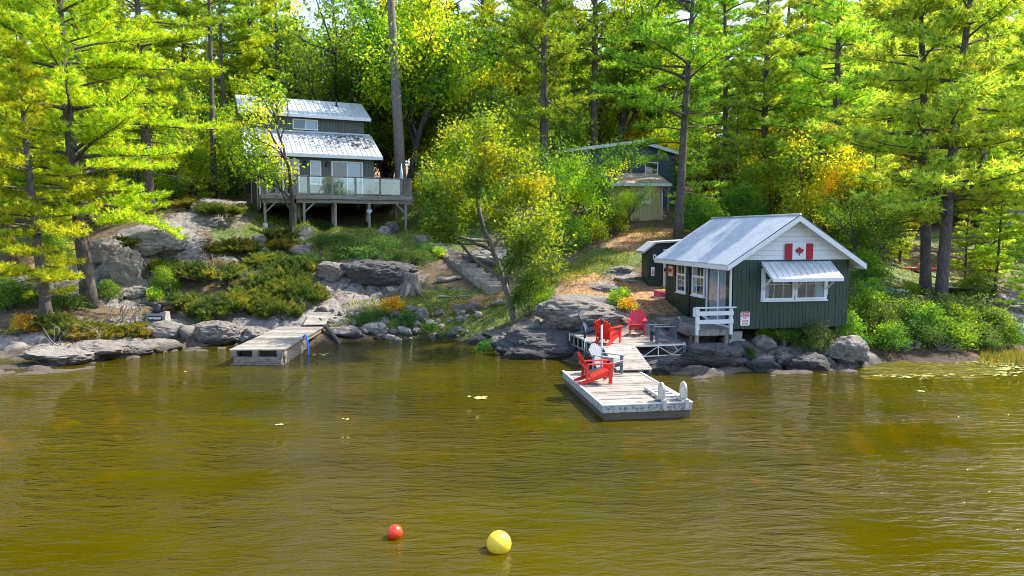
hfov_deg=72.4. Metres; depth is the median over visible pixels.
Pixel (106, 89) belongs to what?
white pine
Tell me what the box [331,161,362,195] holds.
patio door
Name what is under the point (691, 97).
white pine
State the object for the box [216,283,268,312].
juniper
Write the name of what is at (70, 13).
white pine
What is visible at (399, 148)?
white pine
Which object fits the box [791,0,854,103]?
white pine
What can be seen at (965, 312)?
bush
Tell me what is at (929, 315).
bush
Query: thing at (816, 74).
white pine
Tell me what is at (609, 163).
hardwood tree
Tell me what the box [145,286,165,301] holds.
bush
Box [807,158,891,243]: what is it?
sapling
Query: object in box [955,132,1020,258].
young pine
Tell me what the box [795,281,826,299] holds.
window
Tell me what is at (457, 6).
white pine
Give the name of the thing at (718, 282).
patio door
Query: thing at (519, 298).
bush
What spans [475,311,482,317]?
stone
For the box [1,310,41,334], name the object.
bush
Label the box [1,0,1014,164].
sky
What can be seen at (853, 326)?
bush
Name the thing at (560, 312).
boulder
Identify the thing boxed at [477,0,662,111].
hardwood tree
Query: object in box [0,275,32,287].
boulder
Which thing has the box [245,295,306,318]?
juniper
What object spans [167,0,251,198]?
white pine
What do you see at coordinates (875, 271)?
bush
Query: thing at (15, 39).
white pine
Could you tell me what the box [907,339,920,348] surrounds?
boulder
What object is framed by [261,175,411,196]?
deck railing
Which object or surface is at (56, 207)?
sapling
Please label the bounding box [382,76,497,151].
hardwood tree
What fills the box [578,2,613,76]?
hardwood tree
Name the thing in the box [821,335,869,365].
boulder
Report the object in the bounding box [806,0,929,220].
white pine
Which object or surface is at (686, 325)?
boardwalk
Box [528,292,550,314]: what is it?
bush
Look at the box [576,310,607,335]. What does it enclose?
adirondack chair
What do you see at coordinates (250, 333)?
boulder
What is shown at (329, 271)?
boulder
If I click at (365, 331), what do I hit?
stone
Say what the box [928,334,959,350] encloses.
driftwood root
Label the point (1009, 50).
white pine
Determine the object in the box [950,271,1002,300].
bush
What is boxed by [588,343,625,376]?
adirondack chair
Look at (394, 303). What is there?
bush
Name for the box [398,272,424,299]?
tree stump
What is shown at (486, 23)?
white pine
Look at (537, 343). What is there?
boulder
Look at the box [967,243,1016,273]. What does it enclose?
bush
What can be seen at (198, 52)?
hardwood tree
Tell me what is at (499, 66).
sapling
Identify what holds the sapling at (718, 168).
on the ground at (199, 227)
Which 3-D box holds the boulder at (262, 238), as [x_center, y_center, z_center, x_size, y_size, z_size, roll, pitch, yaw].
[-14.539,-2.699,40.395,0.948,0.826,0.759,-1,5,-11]
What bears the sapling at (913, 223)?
on the ground at (199, 227)
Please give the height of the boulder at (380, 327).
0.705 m
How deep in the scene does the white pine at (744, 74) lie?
48.03 m
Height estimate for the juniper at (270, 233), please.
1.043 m
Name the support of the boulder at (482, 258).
on the ground at (199, 227)
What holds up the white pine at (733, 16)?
on the ground at (199, 227)
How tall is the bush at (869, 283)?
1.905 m
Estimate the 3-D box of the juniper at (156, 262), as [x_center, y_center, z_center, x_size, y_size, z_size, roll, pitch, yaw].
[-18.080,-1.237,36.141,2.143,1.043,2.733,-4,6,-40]
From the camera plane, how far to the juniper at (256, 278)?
33.99 m
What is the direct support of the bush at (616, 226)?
on the ground at (199, 227)
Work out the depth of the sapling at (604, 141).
64.14 m
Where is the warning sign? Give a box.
[740,312,749,325]
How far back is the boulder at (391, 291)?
35.83 m
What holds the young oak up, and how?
on the ground at (199, 227)
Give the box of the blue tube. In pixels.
[302,334,309,354]
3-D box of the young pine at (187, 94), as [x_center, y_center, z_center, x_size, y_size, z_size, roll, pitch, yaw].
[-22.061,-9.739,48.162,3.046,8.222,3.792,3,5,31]
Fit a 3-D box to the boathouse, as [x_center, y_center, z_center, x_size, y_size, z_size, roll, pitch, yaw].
[9.670,-0.311,28.190,5.460,5.198,7.255,-1,5,-10]
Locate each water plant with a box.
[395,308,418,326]
[421,321,438,330]
[473,336,495,351]
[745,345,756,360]
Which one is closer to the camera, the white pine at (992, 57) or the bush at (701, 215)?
the bush at (701, 215)
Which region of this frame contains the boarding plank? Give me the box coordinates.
[303,312,330,326]
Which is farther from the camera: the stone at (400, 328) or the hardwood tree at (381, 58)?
the hardwood tree at (381, 58)
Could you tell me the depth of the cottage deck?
43.32 m
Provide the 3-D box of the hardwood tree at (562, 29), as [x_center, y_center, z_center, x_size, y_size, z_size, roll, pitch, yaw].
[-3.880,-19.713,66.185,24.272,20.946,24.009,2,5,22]
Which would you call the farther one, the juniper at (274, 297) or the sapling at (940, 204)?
the sapling at (940, 204)
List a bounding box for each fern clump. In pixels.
[0,284,63,306]
[51,292,101,311]
[287,217,331,227]
[309,232,360,243]
[323,225,363,230]
[327,240,369,252]
[329,245,395,259]
[350,308,393,322]
[358,234,406,249]
[363,223,400,229]
[382,246,443,264]
[409,241,437,250]
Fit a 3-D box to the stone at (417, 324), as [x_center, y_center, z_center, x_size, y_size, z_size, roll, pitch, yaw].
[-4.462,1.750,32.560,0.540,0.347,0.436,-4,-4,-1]
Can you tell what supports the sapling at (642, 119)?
on the ground at (199, 227)
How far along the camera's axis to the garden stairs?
37.72 m
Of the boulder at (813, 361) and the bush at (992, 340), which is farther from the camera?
the bush at (992, 340)
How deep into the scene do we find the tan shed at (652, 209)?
48.48 m
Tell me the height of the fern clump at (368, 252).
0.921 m
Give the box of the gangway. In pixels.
[603,346,651,372]
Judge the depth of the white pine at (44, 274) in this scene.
28.80 m
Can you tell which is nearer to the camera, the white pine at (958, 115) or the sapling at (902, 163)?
the white pine at (958, 115)
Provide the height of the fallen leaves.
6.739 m
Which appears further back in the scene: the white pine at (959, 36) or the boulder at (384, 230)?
the white pine at (959, 36)
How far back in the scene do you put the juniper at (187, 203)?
42.30 m
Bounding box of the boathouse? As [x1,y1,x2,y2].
[654,213,866,345]
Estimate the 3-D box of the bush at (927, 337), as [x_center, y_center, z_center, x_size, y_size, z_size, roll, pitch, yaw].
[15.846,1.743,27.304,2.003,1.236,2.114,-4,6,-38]
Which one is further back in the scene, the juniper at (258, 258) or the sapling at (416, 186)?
the sapling at (416, 186)
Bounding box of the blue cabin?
[551,141,678,206]
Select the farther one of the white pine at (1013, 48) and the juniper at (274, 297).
the white pine at (1013, 48)
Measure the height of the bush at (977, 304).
2.060 m
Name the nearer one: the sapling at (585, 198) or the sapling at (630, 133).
the sapling at (585, 198)
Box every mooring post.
[584,329,585,356]
[601,319,602,351]
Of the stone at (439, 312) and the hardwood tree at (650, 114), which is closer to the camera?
the stone at (439, 312)
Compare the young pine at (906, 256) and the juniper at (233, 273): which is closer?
the juniper at (233, 273)
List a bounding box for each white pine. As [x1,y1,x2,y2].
[0,0,33,65]
[0,0,90,217]
[0,0,236,308]
[0,9,99,266]
[0,23,38,153]
[0,29,116,315]
[1,0,165,220]
[31,4,103,131]
[68,0,228,215]
[70,0,205,189]
[110,0,270,189]
[127,10,181,62]
[165,0,262,195]
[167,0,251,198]
[188,0,286,192]
[216,0,299,78]
[230,0,326,98]
[313,0,345,65]
[314,0,374,56]
[344,0,388,182]
[387,0,407,205]
[416,0,502,60]
[454,0,512,65]
[470,0,495,46]
[479,0,578,110]
[485,0,582,108]
[495,0,599,226]
[539,0,657,145]
[587,0,684,134]
[589,0,752,239]
[647,7,694,119]
[658,0,754,196]
[658,15,740,193]
[677,4,740,191]
[681,0,796,199]
[690,0,764,135]
[705,0,825,214]
[730,0,777,112]
[750,0,778,135]
[756,0,851,208]
[761,0,907,234]
[763,1,806,71]
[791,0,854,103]
[804,0,843,175]
[804,0,1023,295]
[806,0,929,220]
[824,0,918,122]
[828,0,1023,306]
[841,0,933,169]
[860,3,987,229]
[900,0,993,224]
[901,4,982,127]
[919,0,1023,249]
[961,0,1019,214]
[976,3,1023,232]
[978,4,1023,198]
[989,9,1023,140]
[997,0,1020,76]
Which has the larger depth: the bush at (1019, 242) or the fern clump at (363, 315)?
the bush at (1019, 242)
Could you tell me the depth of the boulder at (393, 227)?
41.94 m
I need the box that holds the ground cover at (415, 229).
[20,194,1008,345]
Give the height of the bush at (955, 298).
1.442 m
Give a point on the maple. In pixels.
(447, 209)
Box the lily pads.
[184,353,1023,424]
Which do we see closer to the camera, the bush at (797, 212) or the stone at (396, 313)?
the stone at (396, 313)
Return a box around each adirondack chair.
[573,352,614,384]
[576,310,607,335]
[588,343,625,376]
[593,319,622,345]
[627,310,646,335]
[648,317,682,343]
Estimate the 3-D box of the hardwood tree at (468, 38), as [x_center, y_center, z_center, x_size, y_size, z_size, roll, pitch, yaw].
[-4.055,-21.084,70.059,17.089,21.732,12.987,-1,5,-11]
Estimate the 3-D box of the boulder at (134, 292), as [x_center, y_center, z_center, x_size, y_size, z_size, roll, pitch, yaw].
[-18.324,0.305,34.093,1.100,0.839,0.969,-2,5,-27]
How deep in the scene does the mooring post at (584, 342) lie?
25.25 m
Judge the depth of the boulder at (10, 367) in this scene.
24.75 m
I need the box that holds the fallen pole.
[614,277,637,282]
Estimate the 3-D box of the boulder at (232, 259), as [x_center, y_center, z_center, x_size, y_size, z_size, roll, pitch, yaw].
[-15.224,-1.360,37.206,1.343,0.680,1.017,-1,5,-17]
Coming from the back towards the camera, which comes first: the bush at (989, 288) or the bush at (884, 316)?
the bush at (989, 288)
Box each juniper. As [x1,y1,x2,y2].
[25,310,78,329]
[41,317,90,340]
[55,318,124,341]
[108,233,143,246]
[113,320,155,337]
[143,256,184,271]
[147,297,180,312]
[152,288,210,310]
[169,196,209,208]
[169,257,218,281]
[178,291,234,320]
[190,261,254,282]
[191,200,247,216]
[204,236,263,254]
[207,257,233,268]
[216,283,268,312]
[221,236,256,245]
[224,282,273,304]
[227,276,248,287]
[229,266,286,290]
[241,250,290,265]
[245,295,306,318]
[249,259,314,282]
[257,226,303,239]
[259,252,322,272]
[259,290,287,305]
[263,274,318,297]
[265,236,304,250]
[280,280,331,303]
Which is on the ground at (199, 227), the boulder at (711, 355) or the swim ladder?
the boulder at (711, 355)
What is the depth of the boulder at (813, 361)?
24.32 m
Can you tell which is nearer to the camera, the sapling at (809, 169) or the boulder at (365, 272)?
the boulder at (365, 272)
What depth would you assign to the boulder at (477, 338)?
29.91 m
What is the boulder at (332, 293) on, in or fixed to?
on the ground at (199, 227)
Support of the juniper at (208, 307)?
on the ground at (199, 227)
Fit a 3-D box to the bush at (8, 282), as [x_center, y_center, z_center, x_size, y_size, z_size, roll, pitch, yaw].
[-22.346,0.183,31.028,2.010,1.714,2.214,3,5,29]
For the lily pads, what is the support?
on the water
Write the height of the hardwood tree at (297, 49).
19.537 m
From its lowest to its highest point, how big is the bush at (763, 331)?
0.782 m
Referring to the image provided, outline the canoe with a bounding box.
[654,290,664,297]
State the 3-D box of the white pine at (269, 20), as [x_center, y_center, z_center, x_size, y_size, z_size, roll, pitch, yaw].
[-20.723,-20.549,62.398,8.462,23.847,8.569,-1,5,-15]
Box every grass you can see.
[216,204,934,336]
[860,359,1005,380]
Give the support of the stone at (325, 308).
on the ground at (199, 227)
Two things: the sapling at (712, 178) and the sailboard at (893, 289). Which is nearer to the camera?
the sailboard at (893, 289)
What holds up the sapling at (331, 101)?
on the ground at (199, 227)
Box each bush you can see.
[0,276,30,310]
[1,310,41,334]
[33,234,75,261]
[94,191,140,214]
[96,278,124,299]
[142,175,193,206]
[145,264,184,294]
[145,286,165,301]
[194,161,247,198]
[194,311,213,323]
[376,292,408,313]
[412,156,431,182]
[432,246,447,256]
[505,265,555,316]
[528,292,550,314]
[543,211,597,252]
[577,211,611,243]
[589,207,630,234]
[605,285,634,305]
[614,294,639,312]
[674,190,729,232]
[714,180,773,216]
[754,328,774,336]
[760,328,801,344]
[780,200,819,222]
[786,318,838,352]
[818,204,878,243]
[818,309,874,343]
[847,284,905,330]
[848,245,899,290]
[848,276,896,312]
[862,298,904,337]
[865,319,917,351]
[866,293,940,337]
[879,282,921,313]
[895,318,949,349]
[897,299,955,342]
[899,280,924,293]
[912,287,976,322]
[930,314,988,351]
[934,291,974,314]
[937,300,991,346]
[946,290,1007,335]
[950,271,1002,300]
[958,321,1007,350]
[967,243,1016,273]
[967,304,1023,344]
[981,221,1023,259]
[993,326,1023,347]
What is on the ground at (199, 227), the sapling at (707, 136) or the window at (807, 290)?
the sapling at (707, 136)
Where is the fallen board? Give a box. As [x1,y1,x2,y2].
[437,295,472,297]
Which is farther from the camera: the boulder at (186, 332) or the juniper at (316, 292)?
the juniper at (316, 292)
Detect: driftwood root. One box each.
[22,322,123,352]
[108,299,143,322]
[109,296,130,322]
[179,253,232,281]
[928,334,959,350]
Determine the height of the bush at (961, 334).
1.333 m
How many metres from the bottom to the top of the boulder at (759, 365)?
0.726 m
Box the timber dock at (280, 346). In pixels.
[229,326,323,364]
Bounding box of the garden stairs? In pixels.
[412,235,511,294]
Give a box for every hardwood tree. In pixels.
[32,5,135,181]
[42,132,169,211]
[105,51,235,194]
[114,20,270,95]
[173,42,230,58]
[176,13,326,82]
[195,0,330,98]
[227,0,425,129]
[293,13,470,181]
[315,52,437,183]
[324,0,476,156]
[324,0,587,79]
[333,0,510,160]
[345,0,515,76]
[349,0,503,182]
[374,110,393,173]
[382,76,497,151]
[428,71,563,191]
[457,7,492,66]
[474,94,598,181]
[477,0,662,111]
[523,122,649,220]
[572,37,618,114]
[575,29,694,110]
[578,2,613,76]
[582,0,718,142]
[582,89,679,139]
[586,169,657,235]
[806,168,916,258]
[959,138,1023,210]
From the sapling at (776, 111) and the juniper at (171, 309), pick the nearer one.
the juniper at (171, 309)
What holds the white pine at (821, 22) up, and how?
on the ground at (199, 227)
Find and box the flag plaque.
[667,266,674,276]
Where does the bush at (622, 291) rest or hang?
on the ground at (199, 227)
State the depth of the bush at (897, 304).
27.93 m
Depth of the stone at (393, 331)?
31.83 m
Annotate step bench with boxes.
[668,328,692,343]
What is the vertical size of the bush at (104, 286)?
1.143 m
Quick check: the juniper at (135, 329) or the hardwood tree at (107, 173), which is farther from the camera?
the hardwood tree at (107, 173)
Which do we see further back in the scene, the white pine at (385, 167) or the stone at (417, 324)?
the white pine at (385, 167)
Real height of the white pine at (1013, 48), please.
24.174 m
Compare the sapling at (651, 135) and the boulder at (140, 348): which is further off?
the sapling at (651, 135)
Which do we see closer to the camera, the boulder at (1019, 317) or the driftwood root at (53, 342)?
the driftwood root at (53, 342)
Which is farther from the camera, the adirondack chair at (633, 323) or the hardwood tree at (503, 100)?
the hardwood tree at (503, 100)
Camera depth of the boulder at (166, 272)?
35.34 m
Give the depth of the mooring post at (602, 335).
23.72 m
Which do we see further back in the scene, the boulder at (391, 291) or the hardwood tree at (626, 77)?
the hardwood tree at (626, 77)
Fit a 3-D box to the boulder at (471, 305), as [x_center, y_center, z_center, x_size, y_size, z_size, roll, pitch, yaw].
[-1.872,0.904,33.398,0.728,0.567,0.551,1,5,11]
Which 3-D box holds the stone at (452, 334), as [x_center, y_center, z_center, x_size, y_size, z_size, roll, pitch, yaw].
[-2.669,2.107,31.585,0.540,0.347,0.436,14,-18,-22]
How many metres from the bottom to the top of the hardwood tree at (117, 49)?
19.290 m
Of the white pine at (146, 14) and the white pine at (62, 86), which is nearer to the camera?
the white pine at (62, 86)
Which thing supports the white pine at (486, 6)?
on the ground at (199, 227)
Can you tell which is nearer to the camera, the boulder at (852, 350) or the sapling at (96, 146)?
the boulder at (852, 350)
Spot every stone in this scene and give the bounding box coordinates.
[321,304,329,311]
[346,312,353,317]
[361,328,369,334]
[373,333,384,339]
[379,319,388,325]
[385,334,394,339]
[389,329,398,335]
[390,310,399,315]
[398,326,406,332]
[403,329,411,335]
[410,322,420,327]
[412,327,420,334]
[434,310,444,315]
[447,330,458,337]
[453,326,462,332]
[456,315,466,322]
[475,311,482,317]
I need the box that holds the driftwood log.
[436,276,460,282]
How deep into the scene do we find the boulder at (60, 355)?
25.33 m
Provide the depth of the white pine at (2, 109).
35.46 m
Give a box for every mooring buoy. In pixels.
[387,524,401,538]
[487,530,510,553]
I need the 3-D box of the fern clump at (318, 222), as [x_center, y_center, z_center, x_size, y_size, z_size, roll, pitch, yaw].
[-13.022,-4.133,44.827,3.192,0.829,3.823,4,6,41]
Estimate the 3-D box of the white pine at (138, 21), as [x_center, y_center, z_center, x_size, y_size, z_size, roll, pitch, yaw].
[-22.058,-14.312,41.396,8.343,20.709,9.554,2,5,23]
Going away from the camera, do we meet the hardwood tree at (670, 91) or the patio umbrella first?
the patio umbrella
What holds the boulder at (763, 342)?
on the ground at (199, 227)
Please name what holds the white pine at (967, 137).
on the ground at (199, 227)
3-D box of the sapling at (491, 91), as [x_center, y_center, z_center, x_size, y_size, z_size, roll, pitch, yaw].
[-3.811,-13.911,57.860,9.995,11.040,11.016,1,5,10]
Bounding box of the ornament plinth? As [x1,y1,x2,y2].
[137,302,178,321]
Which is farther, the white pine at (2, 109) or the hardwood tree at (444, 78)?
the hardwood tree at (444, 78)
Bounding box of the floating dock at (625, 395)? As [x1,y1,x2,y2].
[562,370,692,420]
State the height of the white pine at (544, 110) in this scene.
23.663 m
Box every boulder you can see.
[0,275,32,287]
[0,364,32,369]
[17,345,98,365]
[62,339,129,356]
[90,237,124,265]
[99,246,146,286]
[108,341,157,357]
[123,286,147,299]
[125,230,187,256]
[143,338,183,352]
[145,320,183,338]
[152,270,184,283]
[178,325,195,340]
[190,197,246,216]
[192,320,243,344]
[214,256,238,265]
[234,326,269,343]
[251,234,268,242]
[287,245,310,254]
[287,298,311,308]
[314,261,345,282]
[320,286,334,298]
[323,325,364,337]
[337,259,418,285]
[359,322,388,333]
[376,226,390,234]
[385,222,398,234]
[385,287,398,295]
[406,305,417,311]
[414,307,428,320]
[453,304,466,312]
[460,247,529,265]
[466,301,479,309]
[467,333,487,344]
[480,328,508,337]
[490,327,583,359]
[491,300,506,304]
[531,294,627,332]
[591,284,618,291]
[606,265,633,272]
[639,354,687,373]
[676,343,744,367]
[728,341,767,359]
[744,358,780,371]
[752,334,776,350]
[775,355,789,367]
[783,352,831,370]
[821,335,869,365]
[875,247,889,255]
[887,341,916,348]
[907,339,920,348]
[983,312,1023,325]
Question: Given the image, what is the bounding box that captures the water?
[0,338,1023,575]
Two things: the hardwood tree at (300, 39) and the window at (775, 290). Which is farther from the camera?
the hardwood tree at (300, 39)
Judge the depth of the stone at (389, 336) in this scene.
31.34 m
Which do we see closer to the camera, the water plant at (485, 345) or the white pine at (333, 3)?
the water plant at (485, 345)
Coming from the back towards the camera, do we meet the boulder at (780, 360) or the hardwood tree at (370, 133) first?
the hardwood tree at (370, 133)
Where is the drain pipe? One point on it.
(331, 333)
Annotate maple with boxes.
[415,99,577,322]
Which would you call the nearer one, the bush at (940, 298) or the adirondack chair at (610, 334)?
the adirondack chair at (610, 334)
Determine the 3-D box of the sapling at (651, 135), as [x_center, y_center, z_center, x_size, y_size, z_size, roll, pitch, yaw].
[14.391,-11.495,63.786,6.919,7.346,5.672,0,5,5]
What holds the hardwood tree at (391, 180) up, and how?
on the ground at (199, 227)
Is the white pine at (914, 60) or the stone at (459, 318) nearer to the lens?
the stone at (459, 318)
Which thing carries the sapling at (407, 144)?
on the ground at (199, 227)
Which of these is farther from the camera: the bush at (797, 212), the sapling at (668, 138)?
the sapling at (668, 138)
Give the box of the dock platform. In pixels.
[569,332,685,358]
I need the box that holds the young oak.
[208,69,308,240]
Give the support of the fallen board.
on the ground at (199, 227)
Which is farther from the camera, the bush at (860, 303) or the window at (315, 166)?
the window at (315, 166)
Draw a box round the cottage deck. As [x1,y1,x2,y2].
[259,194,412,230]
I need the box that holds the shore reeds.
[977,341,1023,369]
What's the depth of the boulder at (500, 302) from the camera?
33.15 m
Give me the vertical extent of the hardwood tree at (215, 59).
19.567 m
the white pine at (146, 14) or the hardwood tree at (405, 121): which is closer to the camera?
the hardwood tree at (405, 121)
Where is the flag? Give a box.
[785,243,812,259]
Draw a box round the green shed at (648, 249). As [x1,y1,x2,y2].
[636,239,681,286]
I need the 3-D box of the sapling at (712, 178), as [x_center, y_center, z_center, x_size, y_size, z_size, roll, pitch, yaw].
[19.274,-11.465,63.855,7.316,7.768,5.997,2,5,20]
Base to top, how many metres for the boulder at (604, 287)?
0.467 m
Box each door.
[266,159,299,194]
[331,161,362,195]
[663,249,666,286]
[705,268,731,327]
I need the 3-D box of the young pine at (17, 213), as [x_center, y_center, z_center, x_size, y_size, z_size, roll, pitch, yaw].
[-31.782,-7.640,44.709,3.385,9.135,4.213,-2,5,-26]
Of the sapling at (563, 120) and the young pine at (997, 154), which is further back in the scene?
the sapling at (563, 120)
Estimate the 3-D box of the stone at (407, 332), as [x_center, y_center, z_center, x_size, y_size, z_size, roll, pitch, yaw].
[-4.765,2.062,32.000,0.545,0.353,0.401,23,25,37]
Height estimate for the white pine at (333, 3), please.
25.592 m
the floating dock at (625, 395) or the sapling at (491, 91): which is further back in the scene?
the sapling at (491, 91)
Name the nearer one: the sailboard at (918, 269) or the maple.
the maple
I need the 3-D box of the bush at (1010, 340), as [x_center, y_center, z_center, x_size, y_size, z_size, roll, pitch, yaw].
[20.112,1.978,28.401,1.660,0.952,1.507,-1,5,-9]
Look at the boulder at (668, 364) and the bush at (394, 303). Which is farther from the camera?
the bush at (394, 303)
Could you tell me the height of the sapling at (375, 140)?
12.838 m
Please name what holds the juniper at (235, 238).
on the ground at (199, 227)
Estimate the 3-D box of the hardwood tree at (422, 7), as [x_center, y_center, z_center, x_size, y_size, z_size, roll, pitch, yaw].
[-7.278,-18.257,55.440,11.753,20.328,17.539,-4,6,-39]
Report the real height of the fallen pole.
0.307 m
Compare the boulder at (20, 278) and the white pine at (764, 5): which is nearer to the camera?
the boulder at (20, 278)
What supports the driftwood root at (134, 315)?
on the ground at (199, 227)
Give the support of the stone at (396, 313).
on the ground at (199, 227)
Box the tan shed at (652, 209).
[599,173,671,220]
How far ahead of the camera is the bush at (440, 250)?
39.20 m
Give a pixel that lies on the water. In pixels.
(158, 464)
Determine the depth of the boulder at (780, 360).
24.74 m
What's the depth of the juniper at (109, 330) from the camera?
28.35 m
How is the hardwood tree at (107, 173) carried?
on the ground at (199, 227)
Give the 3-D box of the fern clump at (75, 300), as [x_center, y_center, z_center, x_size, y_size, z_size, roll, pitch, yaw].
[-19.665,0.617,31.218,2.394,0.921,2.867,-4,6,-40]
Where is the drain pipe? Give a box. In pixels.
[319,318,341,343]
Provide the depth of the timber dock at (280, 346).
26.31 m
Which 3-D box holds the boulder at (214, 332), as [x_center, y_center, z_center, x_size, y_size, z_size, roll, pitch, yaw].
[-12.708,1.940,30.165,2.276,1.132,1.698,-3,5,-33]
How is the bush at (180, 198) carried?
on the ground at (199, 227)
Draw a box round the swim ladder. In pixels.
[644,381,688,409]
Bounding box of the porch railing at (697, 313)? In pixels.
[693,306,736,334]
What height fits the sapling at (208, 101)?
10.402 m
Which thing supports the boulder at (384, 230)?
on the ground at (199, 227)
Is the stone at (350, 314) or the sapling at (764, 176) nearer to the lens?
the stone at (350, 314)
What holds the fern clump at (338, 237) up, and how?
on the ground at (199, 227)
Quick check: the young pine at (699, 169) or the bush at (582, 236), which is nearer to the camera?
the bush at (582, 236)
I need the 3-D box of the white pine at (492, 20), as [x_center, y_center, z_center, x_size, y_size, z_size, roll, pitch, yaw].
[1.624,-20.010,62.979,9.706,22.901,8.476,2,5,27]
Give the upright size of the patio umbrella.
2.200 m
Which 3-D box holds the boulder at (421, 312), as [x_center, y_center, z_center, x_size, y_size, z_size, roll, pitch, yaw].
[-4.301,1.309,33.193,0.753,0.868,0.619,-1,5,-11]
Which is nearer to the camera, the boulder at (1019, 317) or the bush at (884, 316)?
the bush at (884, 316)
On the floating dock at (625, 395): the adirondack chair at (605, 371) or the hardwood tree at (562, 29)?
the adirondack chair at (605, 371)
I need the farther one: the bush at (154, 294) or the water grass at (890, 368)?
the bush at (154, 294)
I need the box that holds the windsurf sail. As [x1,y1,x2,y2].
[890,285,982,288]
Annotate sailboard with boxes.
[865,287,908,292]
[902,267,936,270]
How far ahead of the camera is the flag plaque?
30.20 m
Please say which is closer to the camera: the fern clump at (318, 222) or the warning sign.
the warning sign
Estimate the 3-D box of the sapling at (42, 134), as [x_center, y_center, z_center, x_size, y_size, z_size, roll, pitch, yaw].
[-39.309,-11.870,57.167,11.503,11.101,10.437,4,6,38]
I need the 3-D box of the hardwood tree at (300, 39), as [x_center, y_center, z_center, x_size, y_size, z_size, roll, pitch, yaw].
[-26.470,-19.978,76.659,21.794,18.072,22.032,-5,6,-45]
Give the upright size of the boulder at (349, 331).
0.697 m
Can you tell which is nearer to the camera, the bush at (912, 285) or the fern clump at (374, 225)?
the bush at (912, 285)
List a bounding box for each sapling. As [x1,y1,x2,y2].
[8,145,103,219]
[18,75,58,171]
[37,93,141,201]
[59,104,159,173]
[64,141,131,211]
[133,122,233,201]
[162,39,262,189]
[185,94,250,197]
[193,79,244,171]
[300,75,391,169]
[312,55,391,166]
[364,107,430,178]
[374,158,409,180]
[410,138,452,172]
[412,165,449,216]
[414,108,521,220]
[415,72,474,163]
[419,59,507,155]
[432,101,561,215]
[465,30,599,179]
[524,80,582,145]
[526,145,622,238]
[548,109,589,149]
[575,101,642,146]
[578,103,650,145]
[615,93,689,136]
[638,124,691,172]
[640,113,719,199]
[670,120,759,200]
[687,122,722,180]
[693,125,720,197]
[703,112,808,199]
[719,142,817,214]
[732,60,867,207]
[766,123,884,230]
[768,129,821,185]
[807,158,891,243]
[833,152,917,213]
[876,186,919,250]
[918,133,1010,224]
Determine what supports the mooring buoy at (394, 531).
on the water
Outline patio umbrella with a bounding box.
[400,164,402,177]
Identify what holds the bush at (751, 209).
on the ground at (199, 227)
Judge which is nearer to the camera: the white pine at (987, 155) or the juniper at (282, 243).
the juniper at (282, 243)
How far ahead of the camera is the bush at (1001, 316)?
28.16 m
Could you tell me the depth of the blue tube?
27.70 m
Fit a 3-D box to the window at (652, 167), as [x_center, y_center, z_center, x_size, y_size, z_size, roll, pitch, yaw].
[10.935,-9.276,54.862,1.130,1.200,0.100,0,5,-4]
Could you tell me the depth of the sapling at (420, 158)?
51.39 m
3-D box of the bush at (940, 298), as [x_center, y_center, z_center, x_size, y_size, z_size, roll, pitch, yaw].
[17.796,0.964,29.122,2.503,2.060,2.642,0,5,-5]
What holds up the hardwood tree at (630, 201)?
on the ground at (199, 227)
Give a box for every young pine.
[0,106,40,229]
[173,87,215,197]
[666,111,728,214]
[703,82,758,213]
[841,110,912,253]
[879,169,918,261]
[949,200,991,285]
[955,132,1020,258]
[969,163,1023,288]
[992,208,1023,305]
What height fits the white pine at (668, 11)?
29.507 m
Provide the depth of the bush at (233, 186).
51.34 m
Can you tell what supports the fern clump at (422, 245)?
on the ground at (199, 227)
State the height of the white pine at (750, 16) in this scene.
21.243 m
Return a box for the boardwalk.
[656,316,730,343]
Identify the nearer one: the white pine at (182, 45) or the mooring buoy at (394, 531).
the mooring buoy at (394, 531)
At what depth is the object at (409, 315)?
32.53 m
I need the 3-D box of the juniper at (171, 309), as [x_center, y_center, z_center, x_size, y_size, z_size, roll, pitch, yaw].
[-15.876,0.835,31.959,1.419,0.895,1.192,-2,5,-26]
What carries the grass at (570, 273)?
on the ground at (199, 227)
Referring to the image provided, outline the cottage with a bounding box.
[234,94,382,224]
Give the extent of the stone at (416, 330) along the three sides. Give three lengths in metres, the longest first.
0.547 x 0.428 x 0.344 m
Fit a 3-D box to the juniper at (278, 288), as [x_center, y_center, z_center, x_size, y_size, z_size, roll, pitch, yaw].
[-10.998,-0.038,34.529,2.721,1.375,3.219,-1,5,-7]
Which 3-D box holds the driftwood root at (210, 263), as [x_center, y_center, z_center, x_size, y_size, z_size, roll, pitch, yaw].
[-15.131,-1.012,34.793,2.600,1.496,1.227,-2,5,-22]
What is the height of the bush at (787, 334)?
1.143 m
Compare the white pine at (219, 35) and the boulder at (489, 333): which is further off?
the white pine at (219, 35)
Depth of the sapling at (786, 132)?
52.98 m
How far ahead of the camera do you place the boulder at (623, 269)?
34.44 m
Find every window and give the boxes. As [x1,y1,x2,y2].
[292,119,317,130]
[309,160,321,184]
[641,188,650,203]
[645,162,657,173]
[675,265,686,294]
[690,267,705,297]
[762,269,794,299]
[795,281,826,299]
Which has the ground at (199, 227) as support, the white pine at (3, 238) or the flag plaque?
the white pine at (3, 238)
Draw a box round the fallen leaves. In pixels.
[40,214,1021,365]
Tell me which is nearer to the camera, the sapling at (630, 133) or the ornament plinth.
the ornament plinth
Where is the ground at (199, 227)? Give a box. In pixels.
[0,165,1023,380]

